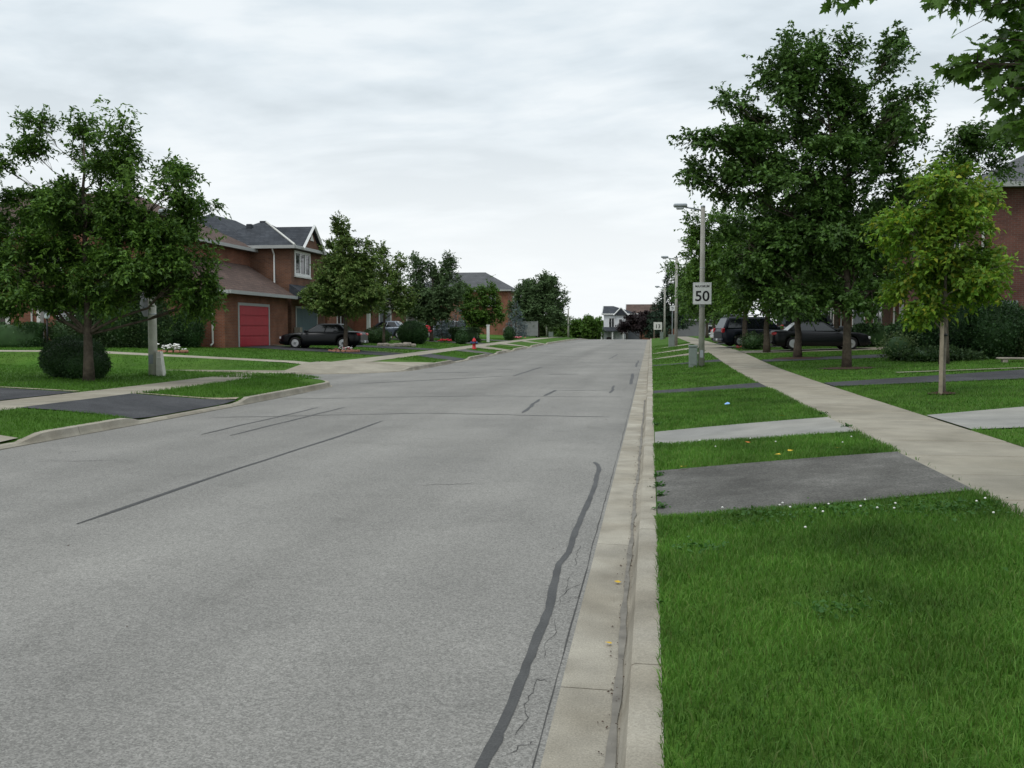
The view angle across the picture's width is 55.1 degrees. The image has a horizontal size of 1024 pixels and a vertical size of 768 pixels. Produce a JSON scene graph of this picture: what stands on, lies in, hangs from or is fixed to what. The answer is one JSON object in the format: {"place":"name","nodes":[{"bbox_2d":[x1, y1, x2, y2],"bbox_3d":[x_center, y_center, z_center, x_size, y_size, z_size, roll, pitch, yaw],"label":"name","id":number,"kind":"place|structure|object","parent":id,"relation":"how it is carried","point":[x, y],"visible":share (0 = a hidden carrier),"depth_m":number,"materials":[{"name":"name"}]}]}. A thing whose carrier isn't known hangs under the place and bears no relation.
{"place":"outdoors","nodes":[
{"label":"outdoors","id":0,"kind":"place"},
{"bbox_2d":[0,388,69,399],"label":"driveway","id":1,"kind":"structure","parent":0,"point":[8,393],"depth_m":21.63,"materials":[{"name":"asphalt"}]},
{"bbox_2d":[0,365,229,400],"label":"lawn","id":2,"kind":"structure","parent":0,"point":[107,387],"depth_m":26.45,"materials":[{"name":"plant"}]},
{"bbox_2d":[37,334,112,378],"bbox_3d":[-12.019,-0.784,27.271,2.420,1.309,1.738,2,4,29],"label":"boxwood bush","id":3,"kind":"object","parent":2,"relation":"on","point":[62,357],"visible":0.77,"depth_m":26.75,"materials":[{"name":"green plant"}]},
{"bbox_2d":[0,94,231,381],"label":"street tree","id":4,"kind":"object","parent":2,"relation":"on","point":[57,217],"visible":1,"depth_m":25.12,"materials":[{"name":"green plant"}]},
{"bbox_2d":[148,209,166,375],"bbox_3d":[-10.320,-2.619,28.725,0.755,4.950,0.277,0,3,8],"label":"street light","id":5,"kind":"object","parent":2,"relation":"on","point":[152,336],"visible":0.34,"depth_m":28.73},
{"bbox_2d":[140,293,147,316],"bbox_3d":[-10.711,-2.348,28.801,0.066,0.739,0.739,0,3,8],"label":"speed limit sign","id":6,"kind":"object","parent":5,"relation":"attached to","point":[144,304],"visible":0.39,"depth_m":28.70,"materials":[{"name":"metal"}]},
{"bbox_2d":[156,351,165,375],"bbox_3d":[-10.277,-0.579,28.727,0.220,0.750,0.215,0,3,8],"label":"utility cabinet","id":7,"kind":"object","parent":2,"relation":"on","point":[160,367],"visible":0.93,"depth_m":28.64,"materials":[{"name":"metal"}]},
{"bbox_2d":[24,393,234,418],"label":"driveway","id":8,"kind":"structure","parent":0,"point":[130,405],"depth_m":20.02,"materials":[{"name":"grey asphalt"}]},
{"bbox_2d":[0,372,293,410],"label":"sidewalk","id":9,"kind":"structure","parent":0,"point":[20,403],"depth_m":22.23,"materials":[{"name":"concrete"}]},
{"bbox_2d":[0,352,300,369],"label":"lawn","id":10,"kind":"structure","parent":0,"point":[172,363],"depth_m":38.13,"materials":[{"name":"plant"}]},
{"bbox_2d":[3,348,344,361],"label":"lawn","id":11,"kind":"structure","parent":0,"point":[195,354],"depth_m":41.69,"materials":[{"name":"plant"}]},
{"bbox_2d":[157,343,188,352],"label":"flower clump","id":12,"kind":"object","parent":11,"relation":"on","point":[175,350],"visible":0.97,"depth_m":41.85,"materials":[{"name":"white plant"}]},
{"bbox_2d":[0,337,520,443],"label":"grass","id":13,"kind":"structure","parent":0,"point":[284,380],"depth_m":27.49,"materials":[{"name":"green plant"}]},
{"bbox_2d":[1,334,557,358],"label":"lawn","id":14,"kind":"structure","parent":0,"point":[449,346],"depth_m":54.01,"materials":[{"name":"plant"}]},
{"bbox_2d":[0,321,51,346],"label":"hedge","id":15,"kind":"object","parent":14,"relation":"on","point":[13,335],"visible":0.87,"depth_m":46.46,"materials":[{"name":"green plant"}]},
{"bbox_2d":[42,315,71,341],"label":"shrub","id":16,"kind":"object","parent":14,"relation":"on","point":[59,329],"visible":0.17,"depth_m":46.96,"materials":[{"name":"green plant"}]},
{"bbox_2d":[66,274,174,348],"bbox_3d":[-18.361,-3.504,45.544,5.347,3.919,2.651,1,3,16],"label":"shrub","id":17,"kind":"object","parent":14,"relation":"on","point":[134,335],"visible":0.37,"depth_m":45.00,"materials":[{"name":"green plant"}]},
{"bbox_2d":[68,329,179,347],"bbox_3d":[-18.853,-2.227,47.260,5.884,1.087,1.491,0,3,8],"label":"hedge","id":18,"kind":"object","parent":14,"relation":"on","point":[174,334],"visible":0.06,"depth_m":47.11,"materials":[{"name":"green plant"}]},
{"bbox_2d":[0,193,297,355],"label":"brick house","id":19,"kind":"structure","parent":14,"relation":"on","point":[256,304],"depth_m":52.40,"materials":[{"name":"brown brick"}]},
{"bbox_2d":[238,302,269,346],"bbox_3d":[-13.779,-3.154,52.456,0.085,2.290,4.180,0,3,8],"label":"garage door","id":20,"kind":"structure","parent":19,"relation":"in","point":[253,319],"depth_m":52.26,"materials":[{"name":"metal"}]},
{"bbox_2d":[165,305,206,347],"bbox_3d":[-16.759,-2.903,48.218,3.685,2.404,1.596,0,3,8],"label":"shrub","id":21,"kind":"object","parent":14,"relation":"on","point":[190,336],"visible":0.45,"depth_m":47.71,"materials":[{"name":"green plant"}]},
{"bbox_2d":[197,214,330,333],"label":"brick house","id":22,"kind":"structure","parent":14,"relation":"on","point":[284,257],"depth_m":58.85,"materials":[{"name":"brick"}]},
{"bbox_2d":[294,250,311,278],"bbox_3d":[-12.705,-7.222,59.569,0.120,1.590,2.820,0,3,8],"label":"window","id":23,"kind":"structure","parent":22,"relation":"in","point":[302,260],"depth_m":59.57,"materials":[{"name":"white glass"}]},
{"bbox_2d":[296,306,317,331],"bbox_3d":[-12.646,-3.618,60.463,0.080,2.270,3.840,0,3,8],"label":"garage door","id":24,"kind":"structure","parent":22,"relation":"in","point":[303,320],"depth_m":60.17,"materials":[{"name":"metal"}]},
{"bbox_2d":[296,210,389,349],"bbox_3d":[-8.769,-5.287,50.761,4.206,7.340,5.053,-2,4,-29],"label":"linden tree","id":25,"kind":"object","parent":14,"relation":"on","point":[346,288],"visible":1,"depth_m":50.09,"materials":[{"name":"green plant"}]},
{"bbox_2d":[328,346,359,351],"bbox_3d":[-8.686,-1.765,50.770,1.587,0.358,1.504,-1,3,-23],"label":"flower ring","id":26,"kind":"object","parent":14,"relation":"on","point":[348,349],"visible":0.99,"depth_m":50.50,"materials":[{"name":"pink plant"}]},
{"bbox_2d":[325,270,398,337],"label":"brick house","id":27,"kind":"structure","parent":14,"relation":"on","point":[362,324],"depth_m":76.63,"materials":[{"name":"beige"}]},
{"bbox_2d":[364,326,391,342],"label":"shrub","id":28,"kind":"object","parent":14,"relation":"on","point":[374,335],"visible":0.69,"depth_m":65.95,"materials":[{"name":"green plant"}]},
{"bbox_2d":[368,240,421,342],"bbox_3d":[-7.922,-6.097,65.001,3.767,7.039,3.535,0,3,8],"label":"linden tree","id":29,"kind":"object","parent":14,"relation":"on","point":[400,294],"visible":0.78,"depth_m":64.68,"materials":[{"name":"green plant"}]},
{"bbox_2d":[377,342,415,346],"bbox_3d":[-7.327,-2.476,62.042,2.400,0.307,1.433,0,3,8],"label":"rock border","id":30,"kind":"object","parent":14,"relation":"on","point":[406,344],"visible":0.73,"depth_m":61.90,"materials":[{"name":"stone"}]},
{"bbox_2d":[387,298,426,324],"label":"brick house","id":31,"kind":"structure","parent":14,"relation":"on","point":[398,318],"depth_m":88.15,"materials":[{"name":"brown"}]},
{"bbox_2d":[396,319,428,343],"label":"boxwood bush","id":32,"kind":"object","parent":14,"relation":"on","point":[414,332],"visible":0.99,"depth_m":68.47,"materials":[{"name":"green plant"}]},
{"bbox_2d":[402,249,466,340],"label":"street tree","id":33,"kind":"object","parent":14,"relation":"on","point":[428,307],"visible":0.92,"depth_m":76.02,"materials":[{"name":"green plant"}]},
{"bbox_2d":[433,304,450,338],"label":"spruce tree","id":34,"kind":"object","parent":14,"relation":"on","point":[442,330],"visible":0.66,"depth_m":81.36,"materials":[{"name":"green plant"}]},
{"bbox_2d":[443,305,464,338],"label":"spruce tree","id":35,"kind":"object","parent":14,"relation":"on","point":[458,322],"visible":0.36,"depth_m":82.71,"materials":[{"name":"green plant"}]},
{"bbox_2d":[454,330,468,343],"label":"bush","id":36,"kind":"object","parent":14,"relation":"on","point":[461,337],"visible":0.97,"depth_m":72.93,"materials":[{"name":"green plant"}]},
{"bbox_2d":[447,327,481,342],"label":"hedge","id":37,"kind":"object","parent":14,"relation":"on","point":[473,332],"visible":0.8,"depth_m":78.77,"materials":[{"name":"green plant"}]},
{"bbox_2d":[425,272,515,334],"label":"brick house","id":38,"kind":"structure","parent":14,"relation":"on","point":[478,278],"depth_m":127.14,"materials":[{"name":"brown"}]},
{"bbox_2d":[456,275,506,335],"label":"young maple tree","id":39,"kind":"object","parent":14,"relation":"on","point":[480,316],"visible":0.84,"depth_m":86.06,"materials":[{"name":"green plant"}]},
{"bbox_2d":[503,326,514,339],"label":"bush","id":40,"kind":"object","parent":14,"relation":"on","point":[509,333],"visible":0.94,"depth_m":92.51,"materials":[{"name":"green plant"}]},
{"bbox_2d":[502,301,528,336],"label":"spruce tree","id":41,"kind":"object","parent":14,"relation":"on","point":[514,321],"visible":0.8,"depth_m":101.65,"materials":[{"name":"green plant"}]},
{"bbox_2d":[512,321,537,336],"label":"wooden fence","id":42,"kind":"object","parent":14,"relation":"on","point":[532,331],"visible":0.52,"depth_m":118.65,"materials":[{"name":"wood"}]},
{"bbox_2d":[505,269,570,336],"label":"street tree","id":43,"kind":"object","parent":14,"relation":"on","point":[536,299],"visible":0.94,"depth_m":120.00,"materials":[{"name":"green plant"}]},
{"bbox_2d":[141,368,425,392],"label":"side road","id":44,"kind":"structure","parent":0,"point":[335,380],"depth_m":33.92,"materials":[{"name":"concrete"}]},
{"bbox_2d":[0,337,569,363],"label":"sidewalk","id":45,"kind":"structure","parent":0,"point":[368,359],"depth_m":41.35,"materials":[{"name":"concrete"}]},
{"bbox_2d":[296,377,324,383],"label":"lawn","id":46,"kind":"structure","parent":0,"point":[315,381],"depth_m":28.89,"materials":[{"name":"plant"}]},
{"bbox_2d":[0,339,647,767],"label":"road","id":47,"kind":"structure","parent":0,"point":[380,573],"depth_m":6.95,"materials":[{"name":"grey asphalt"}]},
{"bbox_2d":[540,338,664,767],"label":"kerb","id":48,"kind":"structure","parent":47,"relation":"on","point":[579,736],"depth_m":5.27,"materials":[{"name":"grey concrete"}]},
{"bbox_2d":[248,345,401,354],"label":"driveway","id":49,"kind":"structure","parent":0,"point":[316,349],"depth_m":51.02,"materials":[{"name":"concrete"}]},
{"bbox_2d":[279,324,368,348],"bbox_3d":[-10.188,-2.589,53.191,4.606,1.350,1.980,0,3,8],"label":"parked car","id":50,"kind":"object","parent":49,"relation":"on","point":[325,334],"visible":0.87,"depth_m":52.42,"materials":[{"name":"black paint"}]},
{"bbox_2d":[286,361,410,372],"bbox_3d":[-6.198,-0.651,37.827,3.870,0.319,3.870,0,3,8],"label":"corner apron","id":51,"kind":"object","parent":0,"point":[329,367],"visible":1,"depth_m":37.83,"materials":[{"name":"concrete"}]},
{"bbox_2d":[356,345,434,349],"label":"driveway","id":52,"kind":"structure","parent":0,"point":[395,347],"depth_m":59.65,"materials":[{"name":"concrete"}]},
{"bbox_2d":[369,361,433,365],"bbox_3d":[-4.661,-0.915,41.575,1.920,0.170,4.000,0,3,8],"label":"corner apron","id":53,"kind":"object","parent":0,"point":[409,363],"visible":1,"depth_m":40.74,"materials":[{"name":"concrete"}]},
{"bbox_2d":[387,338,483,343],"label":"driveway","id":54,"kind":"structure","parent":0,"point":[437,341],"depth_m":76.65,"materials":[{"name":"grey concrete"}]},
{"bbox_2d":[375,321,401,338],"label":"parked car","id":55,"kind":"object","parent":54,"relation":"on","point":[392,326],"visible":0.26,"depth_m":77.00,"materials":[{"name":"grey paint"}]},
{"bbox_2d":[417,354,462,360],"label":"driveway","id":56,"kind":"structure","parent":0,"point":[440,357],"depth_m":49.45,"materials":[{"name":"concrete"}]},
{"bbox_2d":[372,337,575,365],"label":"lawn","id":57,"kind":"structure","parent":0,"point":[539,341],"depth_m":64.07,"materials":[{"name":"plant"}]},
{"bbox_2d":[0,0,1023,321],"label":"sky","id":58,"kind":"structure","parent":0,"point":[519,139],"materials":[{"name":"white"}]},
{"bbox_2d":[168,335,1022,446],"bbox_3d":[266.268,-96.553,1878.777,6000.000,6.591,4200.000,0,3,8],"label":"ground","id":59,"kind":"structure","parent":0,"point":[528,340],"depth_m":58.05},
{"bbox_2d":[0,380,331,449],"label":"kerb","id":60,"kind":"structure","parent":59,"relation":"on","point":[66,432],"depth_m":17.52,"materials":[{"name":"beige concrete"}]},
{"bbox_2d":[183,338,581,373],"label":"kerb","id":61,"kind":"structure","parent":59,"relation":"on","point":[424,366],"depth_m":40.56,"materials":[{"name":"concrete"}]},
{"bbox_2d":[553,317,580,337],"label":"bushy tree","id":62,"kind":"object","parent":59,"relation":"on","point":[573,325],"visible":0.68,"depth_m":162.84,"materials":[{"name":"green plant"}]},
{"bbox_2d":[573,315,604,338],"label":"bushy tree","id":63,"kind":"object","parent":59,"relation":"on","point":[588,329],"visible":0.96,"depth_m":161.67,"materials":[{"name":"green plant"}]},
{"bbox_2d":[601,306,637,338],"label":"white house","id":64,"kind":"structure","parent":59,"relation":"on","point":[613,316],"depth_m":168.87,"materials":[{"name":"paint"}]},
{"bbox_2d":[615,310,668,338],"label":"purple plum tree","id":65,"kind":"object","parent":59,"relation":"on","point":[638,322],"visible":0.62,"depth_m":161.34,"materials":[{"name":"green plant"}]},
{"bbox_2d":[625,304,673,338],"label":"brick house","id":66,"kind":"structure","parent":59,"relation":"on","point":[636,308],"depth_m":172.24,"materials":[{"name":"brown"}]},
{"bbox_2d":[642,297,669,338],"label":"pine tree","id":67,"kind":"object","parent":59,"relation":"on","point":[653,333],"visible":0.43,"depth_m":159.24,"materials":[{"name":"green plant"}]},
{"bbox_2d":[678,314,729,335],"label":"grey house","id":68,"kind":"structure","parent":59,"relation":"on","point":[693,330],"depth_m":160.67,"materials":[{"name":"grey"}]},
{"bbox_2d":[653,383,766,393],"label":"driveway","id":69,"kind":"structure","parent":0,"point":[747,385],"depth_m":25.25,"materials":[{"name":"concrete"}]},
{"bbox_2d":[655,417,852,442],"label":"driveway","id":70,"kind":"structure","parent":0,"point":[790,427],"depth_m":14.89,"materials":[{"name":"concrete"}]},
{"bbox_2d":[727,345,780,347],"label":"driveway","id":71,"kind":"structure","parent":0,"point":[738,346],"depth_m":56.67,"materials":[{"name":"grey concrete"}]},
{"bbox_2d":[712,315,790,345],"bbox_3d":[14.168,-3.074,56.489,4.906,1.808,2.180,0,3,-6],"label":"parked car","id":72,"kind":"object","parent":71,"relation":"on","point":[727,331],"visible":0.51,"depth_m":55.58,"materials":[{"name":"black paint"}]},
{"bbox_2d":[776,314,851,330],"bbox_3d":[17.520,-3.185,56.615,4.406,1.810,2.080,0,3,3],"label":"parked car","id":73,"kind":"object","parent":71,"relation":"on","point":[785,323],"visible":0.07,"depth_m":55.87,"materials":[{"name":"grey paint"}]},
{"bbox_2d":[741,347,882,352],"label":"driveway","id":74,"kind":"structure","parent":0,"point":[829,349],"depth_m":47.67,"materials":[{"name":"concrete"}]},
{"bbox_2d":[769,322,870,349],"bbox_3d":[14.908,-2.349,47.826,4.706,1.370,2.080,0,3,5],"label":"parked car","id":75,"kind":"object","parent":74,"relation":"on","point":[822,334],"visible":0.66,"depth_m":47.02,"materials":[{"name":"black paint"}]},
{"bbox_2d":[656,451,973,514],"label":"driveway","id":76,"kind":"structure","parent":0,"point":[859,477],"depth_m":9.78,"materials":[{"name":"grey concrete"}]},
{"bbox_2d":[762,354,885,361],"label":"driveway","id":77,"kind":"structure","parent":0,"point":[853,356],"depth_m":39.76,"materials":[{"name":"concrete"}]},
{"bbox_2d":[651,337,1023,767],"bbox_3d":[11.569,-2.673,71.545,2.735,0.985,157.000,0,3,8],"label":"lawn","id":78,"kind":"structure","parent":0,"point":[656,341],"depth_m":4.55,"materials":[{"name":"plant"}]},
{"bbox_2d":[655,286,665,338],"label":"street light","id":79,"kind":"object","parent":78,"relation":"on","point":[664,333],"visible":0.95,"depth_m":106.89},
{"bbox_2d":[661,256,677,345],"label":"street light","id":80,"kind":"object","parent":78,"relation":"on","point":[676,310],"visible":0.87,"depth_m":68.30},
{"bbox_2d":[649,269,692,334],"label":"pine tree","id":81,"kind":"object","parent":78,"relation":"on","point":[660,312],"visible":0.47,"depth_m":121.56,"materials":[{"name":"green plant"}]},
{"bbox_2d":[673,203,704,366],"bbox_3d":[6.530,-3.582,36.203,1.185,6.100,0.260,0,3,8],"label":"street light","id":82,"kind":"object","parent":78,"relation":"on","point":[701,348],"visible":0.96,"depth_m":36.05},
{"bbox_2d":[693,282,711,303],"bbox_3d":[6.974,-3.320,35.985,0.670,0.800,0.075,0,3,8],"label":"speed limit sign","id":83,"kind":"object","parent":82,"relation":"attached to","point":[702,292],"visible":1,"depth_m":35.95,"materials":[{"name":"white"}]},
{"bbox_2d":[688,345,697,366],"bbox_3d":[6.720,-1.007,36.416,0.340,0.870,0.330,0,3,8],"label":"utility box","id":84,"kind":"object","parent":78,"relation":"on","point":[693,352],"visible":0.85,"depth_m":36.26,"materials":[{"name":"metal"}]},
{"bbox_2d":[690,350,696,364],"bbox_3d":[6.698,-0.991,36.263,0.250,0.558,0.014,0,3,8],"label":"door","id":85,"kind":"structure","parent":84,"relation":"in","point":[693,353],"depth_m":36.25,"materials":[{"name":"metal"}]},
{"bbox_2d":[650,411,1023,618],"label":"weeds","id":86,"kind":"object","parent":78,"relation":"on","point":[821,609],"visible":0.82,"depth_m":7.75,"materials":[{"name":"plant"}]},
{"bbox_2d":[678,336,1023,514],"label":"sidewalk","id":87,"kind":"structure","parent":0,"point":[994,466],"depth_m":13.42,"materials":[{"name":"concrete"}]},
{"bbox_2d":[687,336,1023,445],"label":"lawn","id":88,"kind":"structure","parent":0,"point":[882,370],"depth_m":28.07,"materials":[{"name":"plant"}]},
{"bbox_2d":[657,259,720,339],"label":"street tree","id":89,"kind":"object","parent":88,"relation":"on","point":[670,265],"visible":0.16,"depth_m":81.93,"materials":[{"name":"green plant"}]},
{"bbox_2d":[662,262,723,337],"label":"street tree","id":90,"kind":"object","parent":88,"relation":"on","point":[671,287],"depth_m":98.93,"materials":[{"name":"green plant"}]},
{"bbox_2d":[673,256,742,344],"bbox_3d":[13.043,-5.727,63.856,5.103,6.419,4.169,0,3,8],"label":"street tree","id":91,"kind":"object","parent":88,"relation":"on","point":[715,316],"visible":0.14,"depth_m":63.53,"materials":[{"name":"green plant"}]},
{"bbox_2d":[672,200,751,348],"bbox_3d":[11.264,-5.816,52.675,5.469,7.986,3.919,0,3,8],"label":"street tree","id":92,"kind":"object","parent":88,"relation":"on","point":[692,244],"visible":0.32,"depth_m":52.41,"materials":[{"name":"green plant"}]},
{"bbox_2d":[705,198,794,351],"bbox_3d":[11.737,-5.327,46.813,4.384,7.764,4.053,-1,3,-16],"label":"street tree","id":93,"kind":"object","parent":88,"relation":"on","point":[728,304],"visible":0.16,"depth_m":46.95,"materials":[{"name":"green plant"}]},
{"bbox_2d":[739,329,763,349],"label":"bush","id":94,"kind":"object","parent":88,"relation":"on","point":[752,341],"visible":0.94,"depth_m":51.60,"materials":[{"name":"green plant"}]},
{"bbox_2d":[755,208,842,356],"bbox_3d":[11.855,-4.192,40.116,3.744,6.428,3.618,0,3,8],"label":"street tree","id":95,"kind":"object","parent":88,"relation":"on","point":[797,350],"visible":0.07,"depth_m":40.32,"materials":[{"name":"green plant"}]},
{"bbox_2d":[666,19,951,366],"bbox_3d":[9.710,-6.337,32.751,9.088,11.737,5.385,0,3,8],"label":"maple tree","id":96,"kind":"object","parent":88,"relation":"on","point":[817,228],"visible":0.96,"depth_m":31.95,"materials":[{"name":"green plant"}]},
{"bbox_2d":[794,199,903,346],"bbox_3d":[17.430,-6.331,52.276,7.648,8.760,5.724,0,3,8],"label":"street tree","id":97,"kind":"object","parent":88,"relation":"on","point":[857,280],"visible":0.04,"depth_m":51.41,"materials":[{"name":"green plant"}]},
{"bbox_2d":[851,322,894,346],"bbox_3d":[19.259,-2.518,50.348,3.738,1.424,1.547,0,3,8],"label":"hedge","id":98,"kind":"object","parent":88,"relation":"on","point":[876,331],"visible":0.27,"depth_m":49.92,"materials":[{"name":"green plant"}]},
{"bbox_2d":[851,200,928,326],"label":"brick house","id":99,"kind":"structure","parent":88,"relation":"on","point":[889,315],"depth_m":52.66,"materials":[{"name":"brick"}]},
{"bbox_2d":[873,327,918,360],"bbox_3d":[14.457,-1.486,36.842,1.741,1.377,1.600,0,3,8],"label":"shrub","id":100,"kind":"object","parent":88,"relation":"on","point":[894,344],"visible":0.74,"depth_m":36.67,"materials":[{"name":"green plant"}]},
{"bbox_2d":[885,298,928,347],"bbox_3d":[16.764,-2.468,40.013,2.945,2.780,2.129,0,3,8],"label":"shrub","id":101,"kind":"object","parent":88,"relation":"on","point":[898,327],"visible":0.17,"depth_m":39.92,"materials":[{"name":"green plant"}]},
{"bbox_2d":[819,0,1023,153],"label":"maple tree","id":102,"kind":"object","parent":88,"relation":"on","point":[966,70],"visible":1,"depth_m":6.98,"materials":[{"name":"green plant"}]},
{"bbox_2d":[880,343,993,361],"bbox_3d":[15.475,-1.105,35.568,3.558,0.800,2.515,-1,3,-15],"label":"shrub","id":103,"kind":"object","parent":88,"relation":"on","point":[929,353],"visible":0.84,"depth_m":35.21,"materials":[{"name":"green plant"}]},
{"bbox_2d":[857,151,1023,394],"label":"young maple tree","id":104,"kind":"object","parent":88,"relation":"on","point":[930,278],"visible":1,"depth_m":20.15,"materials":[{"name":"green plant"}]},
{"bbox_2d":[938,323,947,394],"bbox_3d":[8.972,-0.477,20.440,0.182,1.601,0.216,0,3,8],"label":"tree stake","id":105,"kind":"object","parent":88,"relation":"on","point":[941,357],"visible":0.88,"depth_m":20.36,"materials":[{"name":"brown wood"}]},
{"bbox_2d":[904,114,1023,363],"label":"maple tree","id":106,"kind":"object","parent":88,"relation":"on","point":[969,138],"visible":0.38,"depth_m":32.70,"materials":[{"name":"green plant"}]},
{"bbox_2d":[904,155,1023,311],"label":"brick house","id":107,"kind":"structure","parent":88,"relation":"on","point":[1012,226],"depth_m":37.09,"materials":[{"name":"brown brick"}]},
{"bbox_2d":[915,293,1023,358],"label":"shrub","id":108,"kind":"object","parent":88,"relation":"on","point":[995,332],"visible":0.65,"depth_m":35.60,"materials":[{"name":"green plant"}]},
{"bbox_2d":[825,369,1023,385],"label":"driveway","id":109,"kind":"structure","parent":0,"point":[1008,374],"depth_m":25.74,"materials":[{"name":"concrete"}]},
{"bbox_2d":[928,407,1023,428],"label":"driveway","id":110,"kind":"structure","parent":0,"point":[1003,417],"depth_m":15.23,"materials":[{"name":"concrete"}]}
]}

